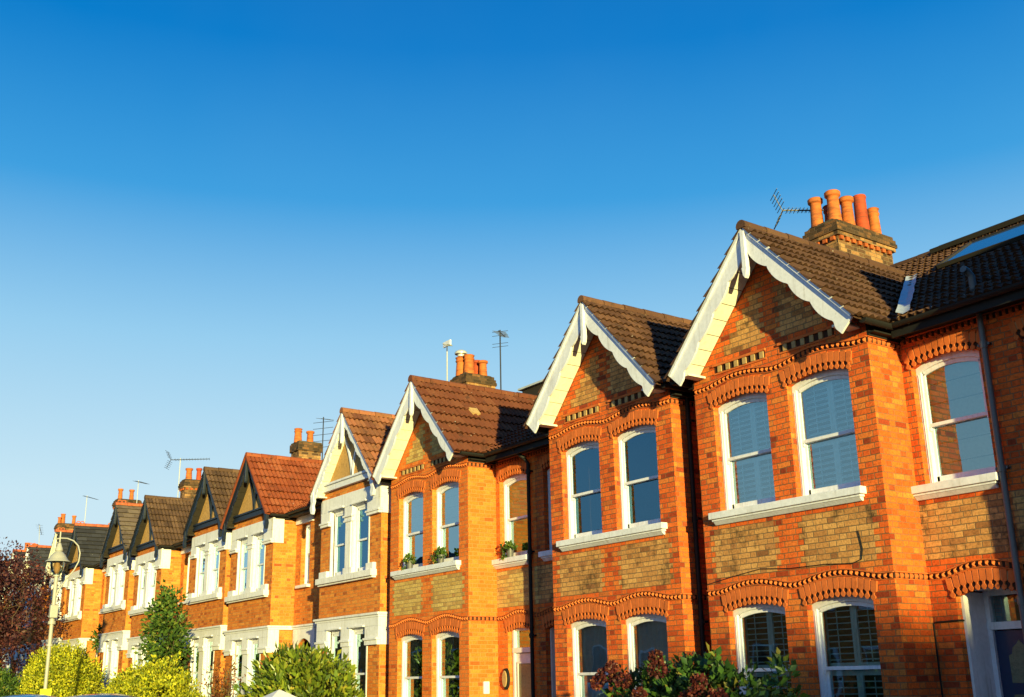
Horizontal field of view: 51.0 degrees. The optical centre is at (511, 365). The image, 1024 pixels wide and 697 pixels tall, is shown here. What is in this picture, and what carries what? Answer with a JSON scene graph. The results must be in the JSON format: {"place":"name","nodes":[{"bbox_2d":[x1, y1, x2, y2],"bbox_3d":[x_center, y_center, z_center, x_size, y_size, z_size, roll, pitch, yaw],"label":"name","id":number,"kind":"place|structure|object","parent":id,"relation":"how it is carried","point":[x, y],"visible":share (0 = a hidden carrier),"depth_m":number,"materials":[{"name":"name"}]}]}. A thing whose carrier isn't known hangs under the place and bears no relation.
{"place":"outdoors","nodes":[
{"label":"outdoors","id":0,"kind":"place"},
{"bbox_2d":[3,694,56,696],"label":"parked car","id":1,"kind":"object","parent":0,"point":[31,695],"visible":1,"depth_m":24.29,"materials":[{"name":"blue paint"}]},
{"bbox_2d":[67,693,138,696],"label":"parked car","id":2,"kind":"object","parent":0,"point":[104,695],"visible":1,"depth_m":19.34,"materials":[{"name":"blue paint"}]},
{"bbox_2d":[264,689,295,696],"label":"gate pier","id":3,"kind":"structure","parent":0,"point":[279,693],"depth_m":19.38,"materials":[{"name":"white paint"}]},
{"bbox_2d":[0,0,1023,559],"label":"sky","id":4,"kind":"structure","parent":0,"point":[228,228],"materials":[{"name":"blue"}]},
{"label":"pavement","id":5,"kind":"structure","parent":0,"visible":0},
{"bbox_2d":[0,663,23,696],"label":"green bush","id":6,"kind":"object","parent":5,"relation":"on","point":[9,682],"visible":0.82,"depth_m":38.40,"materials":[{"name":"green plant"}]},
{"bbox_2d":[0,537,67,677],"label":"purple tree","id":7,"kind":"object","parent":5,"relation":"on","point":[11,617],"visible":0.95,"depth_m":42.73,"materials":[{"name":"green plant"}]},
{"bbox_2d":[40,531,80,695],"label":"street lamp","id":8,"kind":"object","parent":5,"relation":"on","point":[57,557],"visible":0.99,"depth_m":29.02,"materials":[{"name":"beige metal"}]},
{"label":"front gardens","id":9,"kind":"structure","parent":0,"visible":0},
{"bbox_2d":[0,549,25,673],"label":"terraced house","id":10,"kind":"structure","parent":9,"relation":"on","point":[9,657],"depth_m":54.55,"materials":[{"name":"orange brick"}]},
{"bbox_2d":[14,514,76,681],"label":"terraced house","id":11,"kind":"structure","parent":9,"relation":"on","point":[43,552],"depth_m":52.25,"materials":[{"name":"orange brick"}]},
{"bbox_2d":[41,527,72,672],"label":"terraced house","id":12,"kind":"structure","parent":9,"relation":"on","point":[62,596],"depth_m":47.62,"materials":[{"name":"orange brick"}]},
{"bbox_2d":[58,582,61,611],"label":"window","id":13,"kind":"structure","parent":12,"relation":"in","point":[60,582],"depth_m":47.39,"materials":[{"name":"white paint"}]},
{"bbox_2d":[12,639,107,696],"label":"privet hedge","id":14,"kind":"object","parent":9,"relation":"on","point":[68,663],"visible":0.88,"depth_m":36.06,"materials":[{"name":"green plant"}]},
{"bbox_2d":[89,623,102,661],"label":"climbing plant","id":15,"kind":"object","parent":9,"relation":"on","point":[97,638],"depth_m":41.44,"materials":[{"name":"green plant"}]},
{"bbox_2d":[59,488,141,688],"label":"terraced house","id":16,"kind":"structure","parent":9,"relation":"on","point":[86,589],"depth_m":44.36,"materials":[{"name":"orange brick"}]},
{"bbox_2d":[69,581,73,616],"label":"window","id":17,"kind":"structure","parent":16,"relation":"in","point":[73,581],"depth_m":45.51,"materials":[{"name":"white paint"}]},
{"bbox_2d":[76,578,81,614],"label":"window","id":18,"kind":"structure","parent":16,"relation":"in","point":[79,592],"depth_m":44.58,"materials":[{"name":"white paint"}]},
{"bbox_2d":[136,480,147,502],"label":"tv aerial","id":19,"kind":"object","parent":16,"relation":"attached to","point":[138,481],"visible":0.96,"depth_m":48.34,"materials":[{"name":"metal"}]},
{"bbox_2d":[97,500,142,693],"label":"terraced house","id":20,"kind":"structure","parent":9,"relation":"on","point":[116,627],"depth_m":39.81,"materials":[{"name":"orange brick"}]},
{"bbox_2d":[103,641,108,686],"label":"window","id":21,"kind":"structure","parent":20,"relation":"in","point":[107,653],"depth_m":39.82,"materials":[{"name":"white paint"}]},
{"bbox_2d":[110,566,115,606],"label":"window","id":22,"kind":"structure","parent":20,"relation":"in","point":[113,578],"depth_m":40.60,"materials":[{"name":"white paint"}]},
{"bbox_2d":[112,640,117,678],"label":"window","id":23,"kind":"structure","parent":20,"relation":"in","point":[116,642],"depth_m":38.92,"materials":[{"name":"white paint"}]},
{"bbox_2d":[119,563,124,604],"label":"window","id":24,"kind":"structure","parent":20,"relation":"in","point":[122,572],"depth_m":39.68,"materials":[{"name":"white paint"}]},
{"bbox_2d":[98,651,205,696],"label":"privet hedge","id":25,"kind":"object","parent":9,"relation":"on","point":[137,681],"visible":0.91,"depth_m":27.91,"materials":[{"name":"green plant"}]},
{"bbox_2d":[131,579,195,696],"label":"tall bush","id":26,"kind":"object","parent":9,"relation":"on","point":[167,602],"visible":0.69,"depth_m":30.48,"materials":[{"name":"green plant"}]},
{"bbox_2d":[126,468,201,693],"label":"terraced house","id":27,"kind":"structure","parent":9,"relation":"on","point":[157,551],"depth_m":36.97,"materials":[{"name":"orange brick"}]},
{"bbox_2d":[134,646,138,667],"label":"window","id":28,"kind":"structure","parent":27,"relation":"in","point":[136,655],"depth_m":36.91,"materials":[{"name":"white paint"}]},
{"bbox_2d":[139,565,144,608],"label":"window","id":29,"kind":"structure","parent":27,"relation":"in","point":[143,566],"depth_m":37.55,"materials":[{"name":"white paint"}]},
{"bbox_2d":[149,562,155,605],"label":"window","id":30,"kind":"structure","parent":27,"relation":"in","point":[153,572],"depth_m":36.65,"materials":[{"name":"white paint"}]},
{"bbox_2d":[165,450,209,497],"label":"tv aerial","id":31,"kind":"object","parent":27,"relation":"attached to","point":[180,459],"visible":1,"depth_m":41.15,"materials":[{"name":"metal"}]},
{"bbox_2d":[186,554,189,598],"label":"window","id":32,"kind":"structure","parent":27,"relation":"in","point":[189,554],"depth_m":35.91,"materials":[{"name":"white paint"}]},
{"bbox_2d":[182,466,238,696],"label":"terraced house","id":33,"kind":"structure","parent":9,"relation":"on","point":[210,557],"depth_m":32.02,"materials":[{"name":"orange brick"}]},
{"bbox_2d":[192,639,198,690],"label":"window","id":34,"kind":"structure","parent":33,"relation":"in","point":[196,654],"depth_m":32.05,"materials":[{"name":"white paint"}]},
{"bbox_2d":[197,546,204,596],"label":"window","id":35,"kind":"structure","parent":33,"relation":"in","point":[202,558],"depth_m":32.79,"materials":[{"name":"white paint"}]},
{"bbox_2d":[205,637,212,696],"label":"window","id":36,"kind":"structure","parent":33,"relation":"in","point":[209,649],"depth_m":31.10,"materials":[{"name":"white paint"}]},
{"bbox_2d":[211,542,218,593],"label":"window","id":37,"kind":"structure","parent":33,"relation":"in","point":[215,562],"depth_m":31.87,"materials":[{"name":"white paint"}]},
{"bbox_2d":[201,654,248,696],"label":"rusty shrub","id":38,"kind":"object","parent":9,"relation":"on","point":[222,690],"visible":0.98,"depth_m":25.80,"materials":[{"name":"brown plant"}]},
{"bbox_2d":[220,428,322,696],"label":"terraced house","id":39,"kind":"structure","parent":9,"relation":"on","point":[270,522],"depth_m":28.84,"materials":[{"name":"orange brick"}]},
{"bbox_2d":[234,641,241,696],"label":"window","id":40,"kind":"structure","parent":39,"relation":"in","point":[238,643],"depth_m":29.27,"materials":[{"name":"white paint"}]},
{"bbox_2d":[239,539,247,593],"bbox_3d":[-7.387,5.601,29.915,0.160,1.560,0.660,10,-20,-33],"label":"window","id":41,"kind":"structure","parent":39,"relation":"in","point":[244,553],"depth_m":30.01,"materials":[{"name":"white paint"}]},
{"bbox_2d":[250,639,258,688],"bbox_3d":[-6.681,8.158,28.186,0.160,1.940,0.660,10,-20,-33],"label":"window","id":42,"kind":"structure","parent":39,"relation":"in","point":[255,655],"depth_m":28.43,"materials":[{"name":"white paint"}]},
{"bbox_2d":[255,534,263,590],"bbox_3d":[-6.732,5.326,29.011,0.160,1.560,0.660,10,-20,-33],"label":"window","id":43,"kind":"structure","parent":39,"relation":"in","point":[260,548],"depth_m":29.09,"materials":[{"name":"white paint"}]},
{"bbox_2d":[304,523,310,583],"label":"window","id":44,"kind":"structure","parent":39,"relation":"in","point":[308,527],"depth_m":28.36,"materials":[{"name":"white paint"}]},
{"bbox_2d":[313,417,332,459],"bbox_3d":[-5.772,2.399,33.195,0.419,1.767,0.972,10,-20,-33],"label":"tv aerial","id":45,"kind":"object","parent":39,"relation":"attached to","point":[322,434],"visible":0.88,"depth_m":33.43,"materials":[{"name":"metal"}]},
{"bbox_2d":[225,640,365,696],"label":"laurel bush","id":46,"kind":"object","parent":9,"relation":"on","point":[290,669],"visible":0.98,"depth_m":21.44,"materials":[{"name":"green plant"}]},
{"bbox_2d":[306,407,395,696],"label":"terraced house","id":47,"kind":"structure","parent":9,"relation":"on","point":[350,499],"depth_m":24.52,"materials":[{"name":"orange brick"}]},
{"bbox_2d":[331,631,341,659],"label":"window","id":48,"kind":"structure","parent":47,"relation":"in","point":[336,635],"depth_m":24.63,"materials":[{"name":"white paint"}]},
{"bbox_2d":[334,510,344,575],"bbox_3d":[-3.563,4.223,25.461,1.140,1.580,0.700,10,-20,-33],"label":"window","id":49,"kind":"structure","parent":47,"relation":"in","point":[339,546],"depth_m":25.45,"materials":[{"name":"white paint"}]},
{"bbox_2d":[353,628,365,696],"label":"window","id":50,"kind":"structure","parent":47,"relation":"in","point":[359,647],"depth_m":23.72,"materials":[{"name":"white paint"}]},
{"bbox_2d":[356,503,368,571],"bbox_3d":[-2.909,3.948,24.557,1.140,1.580,0.700,10,-20,-33],"label":"window","id":51,"kind":"structure","parent":47,"relation":"in","point":[362,520],"depth_m":24.56,"materials":[{"name":"glass"}]},
{"bbox_2d":[370,350,544,696],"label":"terraced house","id":52,"kind":"structure","parent":9,"relation":"on","point":[455,468],"depth_m":21.17,"materials":[{"name":"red brick"}]},
{"bbox_2d":[400,552,416,570],"bbox_3d":[-2.145,4.053,22.203,0.288,0.394,0.438,10,-20,-33],"label":"potted plant","id":53,"kind":"object","parent":52,"relation":"on","point":[409,561],"visible":0.99,"depth_m":22.14,"materials":[{"name":"green plant"}]},
{"bbox_2d":[401,633,421,696],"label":"window","id":54,"kind":"structure","parent":52,"relation":"in","point":[411,643],"depth_m":22.03,"materials":[{"name":"white paint"}]},
{"bbox_2d":[403,491,436,567],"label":"window","id":55,"kind":"structure","parent":52,"relation":"in","point":[413,503],"depth_m":22.86,"materials":[{"name":"white paint"}]},
{"bbox_2d":[431,546,446,563],"bbox_3d":[-1.436,3.772,21.228,0.296,0.423,0.368,10,-20,-33],"label":"potted plant","id":56,"kind":"object","parent":52,"relation":"on","point":[440,554],"visible":0.98,"depth_m":21.18,"materials":[{"name":"green plant"}]},
{"bbox_2d":[443,339,451,380],"bbox_3d":[-1.535,0.134,25.712,0.220,1.580,0.509,3,-17,-14],"label":"tv aerial","id":57,"kind":"object","parent":52,"relation":"attached to","point":[446,344],"visible":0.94,"depth_m":25.88,"materials":[{"name":"metal"}]},
{"bbox_2d":[436,630,458,696],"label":"window","id":58,"kind":"structure","parent":52,"relation":"in","point":[447,642],"depth_m":20.95,"materials":[{"name":"white paint"}]},
{"bbox_2d":[437,481,458,561],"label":"window","id":59,"kind":"structure","parent":52,"relation":"in","point":[447,493],"depth_m":21.76,"materials":[{"name":"white paint"}]},
{"bbox_2d":[483,681,489,693],"bbox_3d":[-0.479,5.978,19.949,0.120,0.220,0.048,10,-20,-33],"label":"meter box","id":60,"kind":"object","parent":52,"relation":"attached to","point":[486,689],"visible":1,"depth_m":19.93,"materials":[{"name":"white paint"}]},
{"bbox_2d":[492,330,508,389],"bbox_3d":[-0.237,0.139,25.494,0.340,2.204,0.477,4,-17,-17],"label":"tv aerial","id":61,"kind":"object","parent":52,"relation":"attached to","point":[501,333],"visible":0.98,"depth_m":25.75,"materials":[{"name":"metal"}]},
{"bbox_2d":[502,668,509,689],"bbox_3d":[-0.118,5.804,19.914,0.075,0.380,0.200,10,-20,-33],"label":"wall lamp","id":62,"kind":"object","parent":52,"relation":"attached to","point":[506,679],"visible":1,"depth_m":19.87,"materials":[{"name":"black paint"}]},
{"bbox_2d":[499,540,517,559],"bbox_3d":[-0.060,3.513,20.416,0.331,0.415,0.401,10,-20,-33],"label":"potted plant","id":63,"kind":"object","parent":52,"relation":"on","point":[509,548],"visible":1,"depth_m":20.35,"materials":[{"name":"green plant"}]},
{"bbox_2d":[503,473,527,555],"bbox_3d":[0.568,2.932,20.897,1.140,1.640,0.990,10,-20,-33],"label":"window","id":64,"kind":"structure","parent":52,"relation":"in","point":[515,487],"depth_m":20.96,"materials":[{"name":"white paint"}]},
{"bbox_2d":[517,653,530,696],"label":"door","id":65,"kind":"structure","parent":52,"relation":"in","point":[523,659],"depth_m":19.71,"materials":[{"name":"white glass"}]},
{"bbox_2d":[516,295,712,696],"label":"terraced house","id":66,"kind":"structure","parent":9,"relation":"on","point":[611,439],"depth_m":17.40,"materials":[{"name":"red brick"}]},
{"bbox_2d":[547,468,551,549],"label":"window","id":67,"kind":"structure","parent":66,"relation":"in","point":[548,471],"depth_m":19.79,"materials":[{"name":"white paint"}]},
{"bbox_2d":[566,440,621,538],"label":"window","id":68,"kind":"structure","parent":66,"relation":"in","point":[582,460],"depth_m":18.53,"materials":[{"name":"white paint"}]},
{"bbox_2d":[571,617,628,696],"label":"window","id":69,"kind":"structure","parent":66,"relation":"in","point":[589,636],"depth_m":17.45,"materials":[{"name":"white paint"}]},
{"bbox_2d":[618,424,660,528],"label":"window","id":70,"kind":"structure","parent":66,"relation":"in","point":[638,466],"depth_m":17.47,"materials":[{"name":"white paint"}]},
{"bbox_2d":[626,612,668,686],"bbox_3d":[2.132,4.564,16.085,0.177,1.720,1.020,10,-20,-33],"label":"window","id":71,"kind":"structure","parent":66,"relation":"in","point":[646,633],"depth_m":16.43,"materials":[{"name":"white paint"}]},
{"bbox_2d":[588,643,809,696],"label":"hydrangea","id":72,"kind":"object","parent":9,"relation":"on","point":[686,677],"visible":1,"depth_m":12.02,"materials":[{"name":"green plant"}]},
{"bbox_2d":[663,189,1023,696],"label":"terraced house","id":73,"kind":"structure","parent":9,"relation":"on","point":[838,372],"depth_m":13.73,"materials":[{"name":"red brick"}]},
{"bbox_2d":[718,392,801,509],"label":"window","id":74,"kind":"structure","parent":73,"relation":"in","point":[743,419],"depth_m":15.37,"materials":[{"name":"white paint"}]},
{"bbox_2d":[733,602,820,695],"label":"window","id":75,"kind":"structure","parent":73,"relation":"in","point":[761,628],"depth_m":14.73,"materials":[{"name":"white paint"}]},
{"bbox_2d":[770,189,823,229],"bbox_3d":[5.368,-2.395,19.847,0.959,1.713,0.520,-1,-16,0],"label":"tv aerial","id":76,"kind":"object","parent":73,"relation":"attached to","point":[787,210],"visible":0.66,"depth_m":19.98,"materials":[{"name":"metal"}]},
{"bbox_2d":[792,368,860,495],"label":"window","id":77,"kind":"structure","parent":73,"relation":"in","point":[823,412],"depth_m":14.28,"materials":[{"name":"white paint"}]},
{"bbox_2d":[812,595,883,696],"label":"window","id":78,"kind":"structure","parent":73,"relation":"in","point":[848,659],"depth_m":13.62,"materials":[{"name":"white paint"}]},
{"bbox_2d":[916,350,995,482],"bbox_3d":[5.518,0.622,13.245,0.179,1.620,0.950,10,-20,-33],"label":"window","id":79,"kind":"structure","parent":73,"relation":"in","point":[956,427],"depth_m":13.35,"materials":[{"name":"white paint"}]},
{"bbox_2d":[995,629,1023,696],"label":"door","id":80,"kind":"structure","parent":73,"relation":"in","point":[1010,643],"depth_m":12.63,"materials":[{"name":"blue paint"}]},
{"bbox_2d":[929,214,1023,510],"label":"terraced house","id":81,"kind":"structure","parent":9,"relation":"on","point":[1001,296],"depth_m":12.64,"materials":[{"name":"red brick"}]}
]}

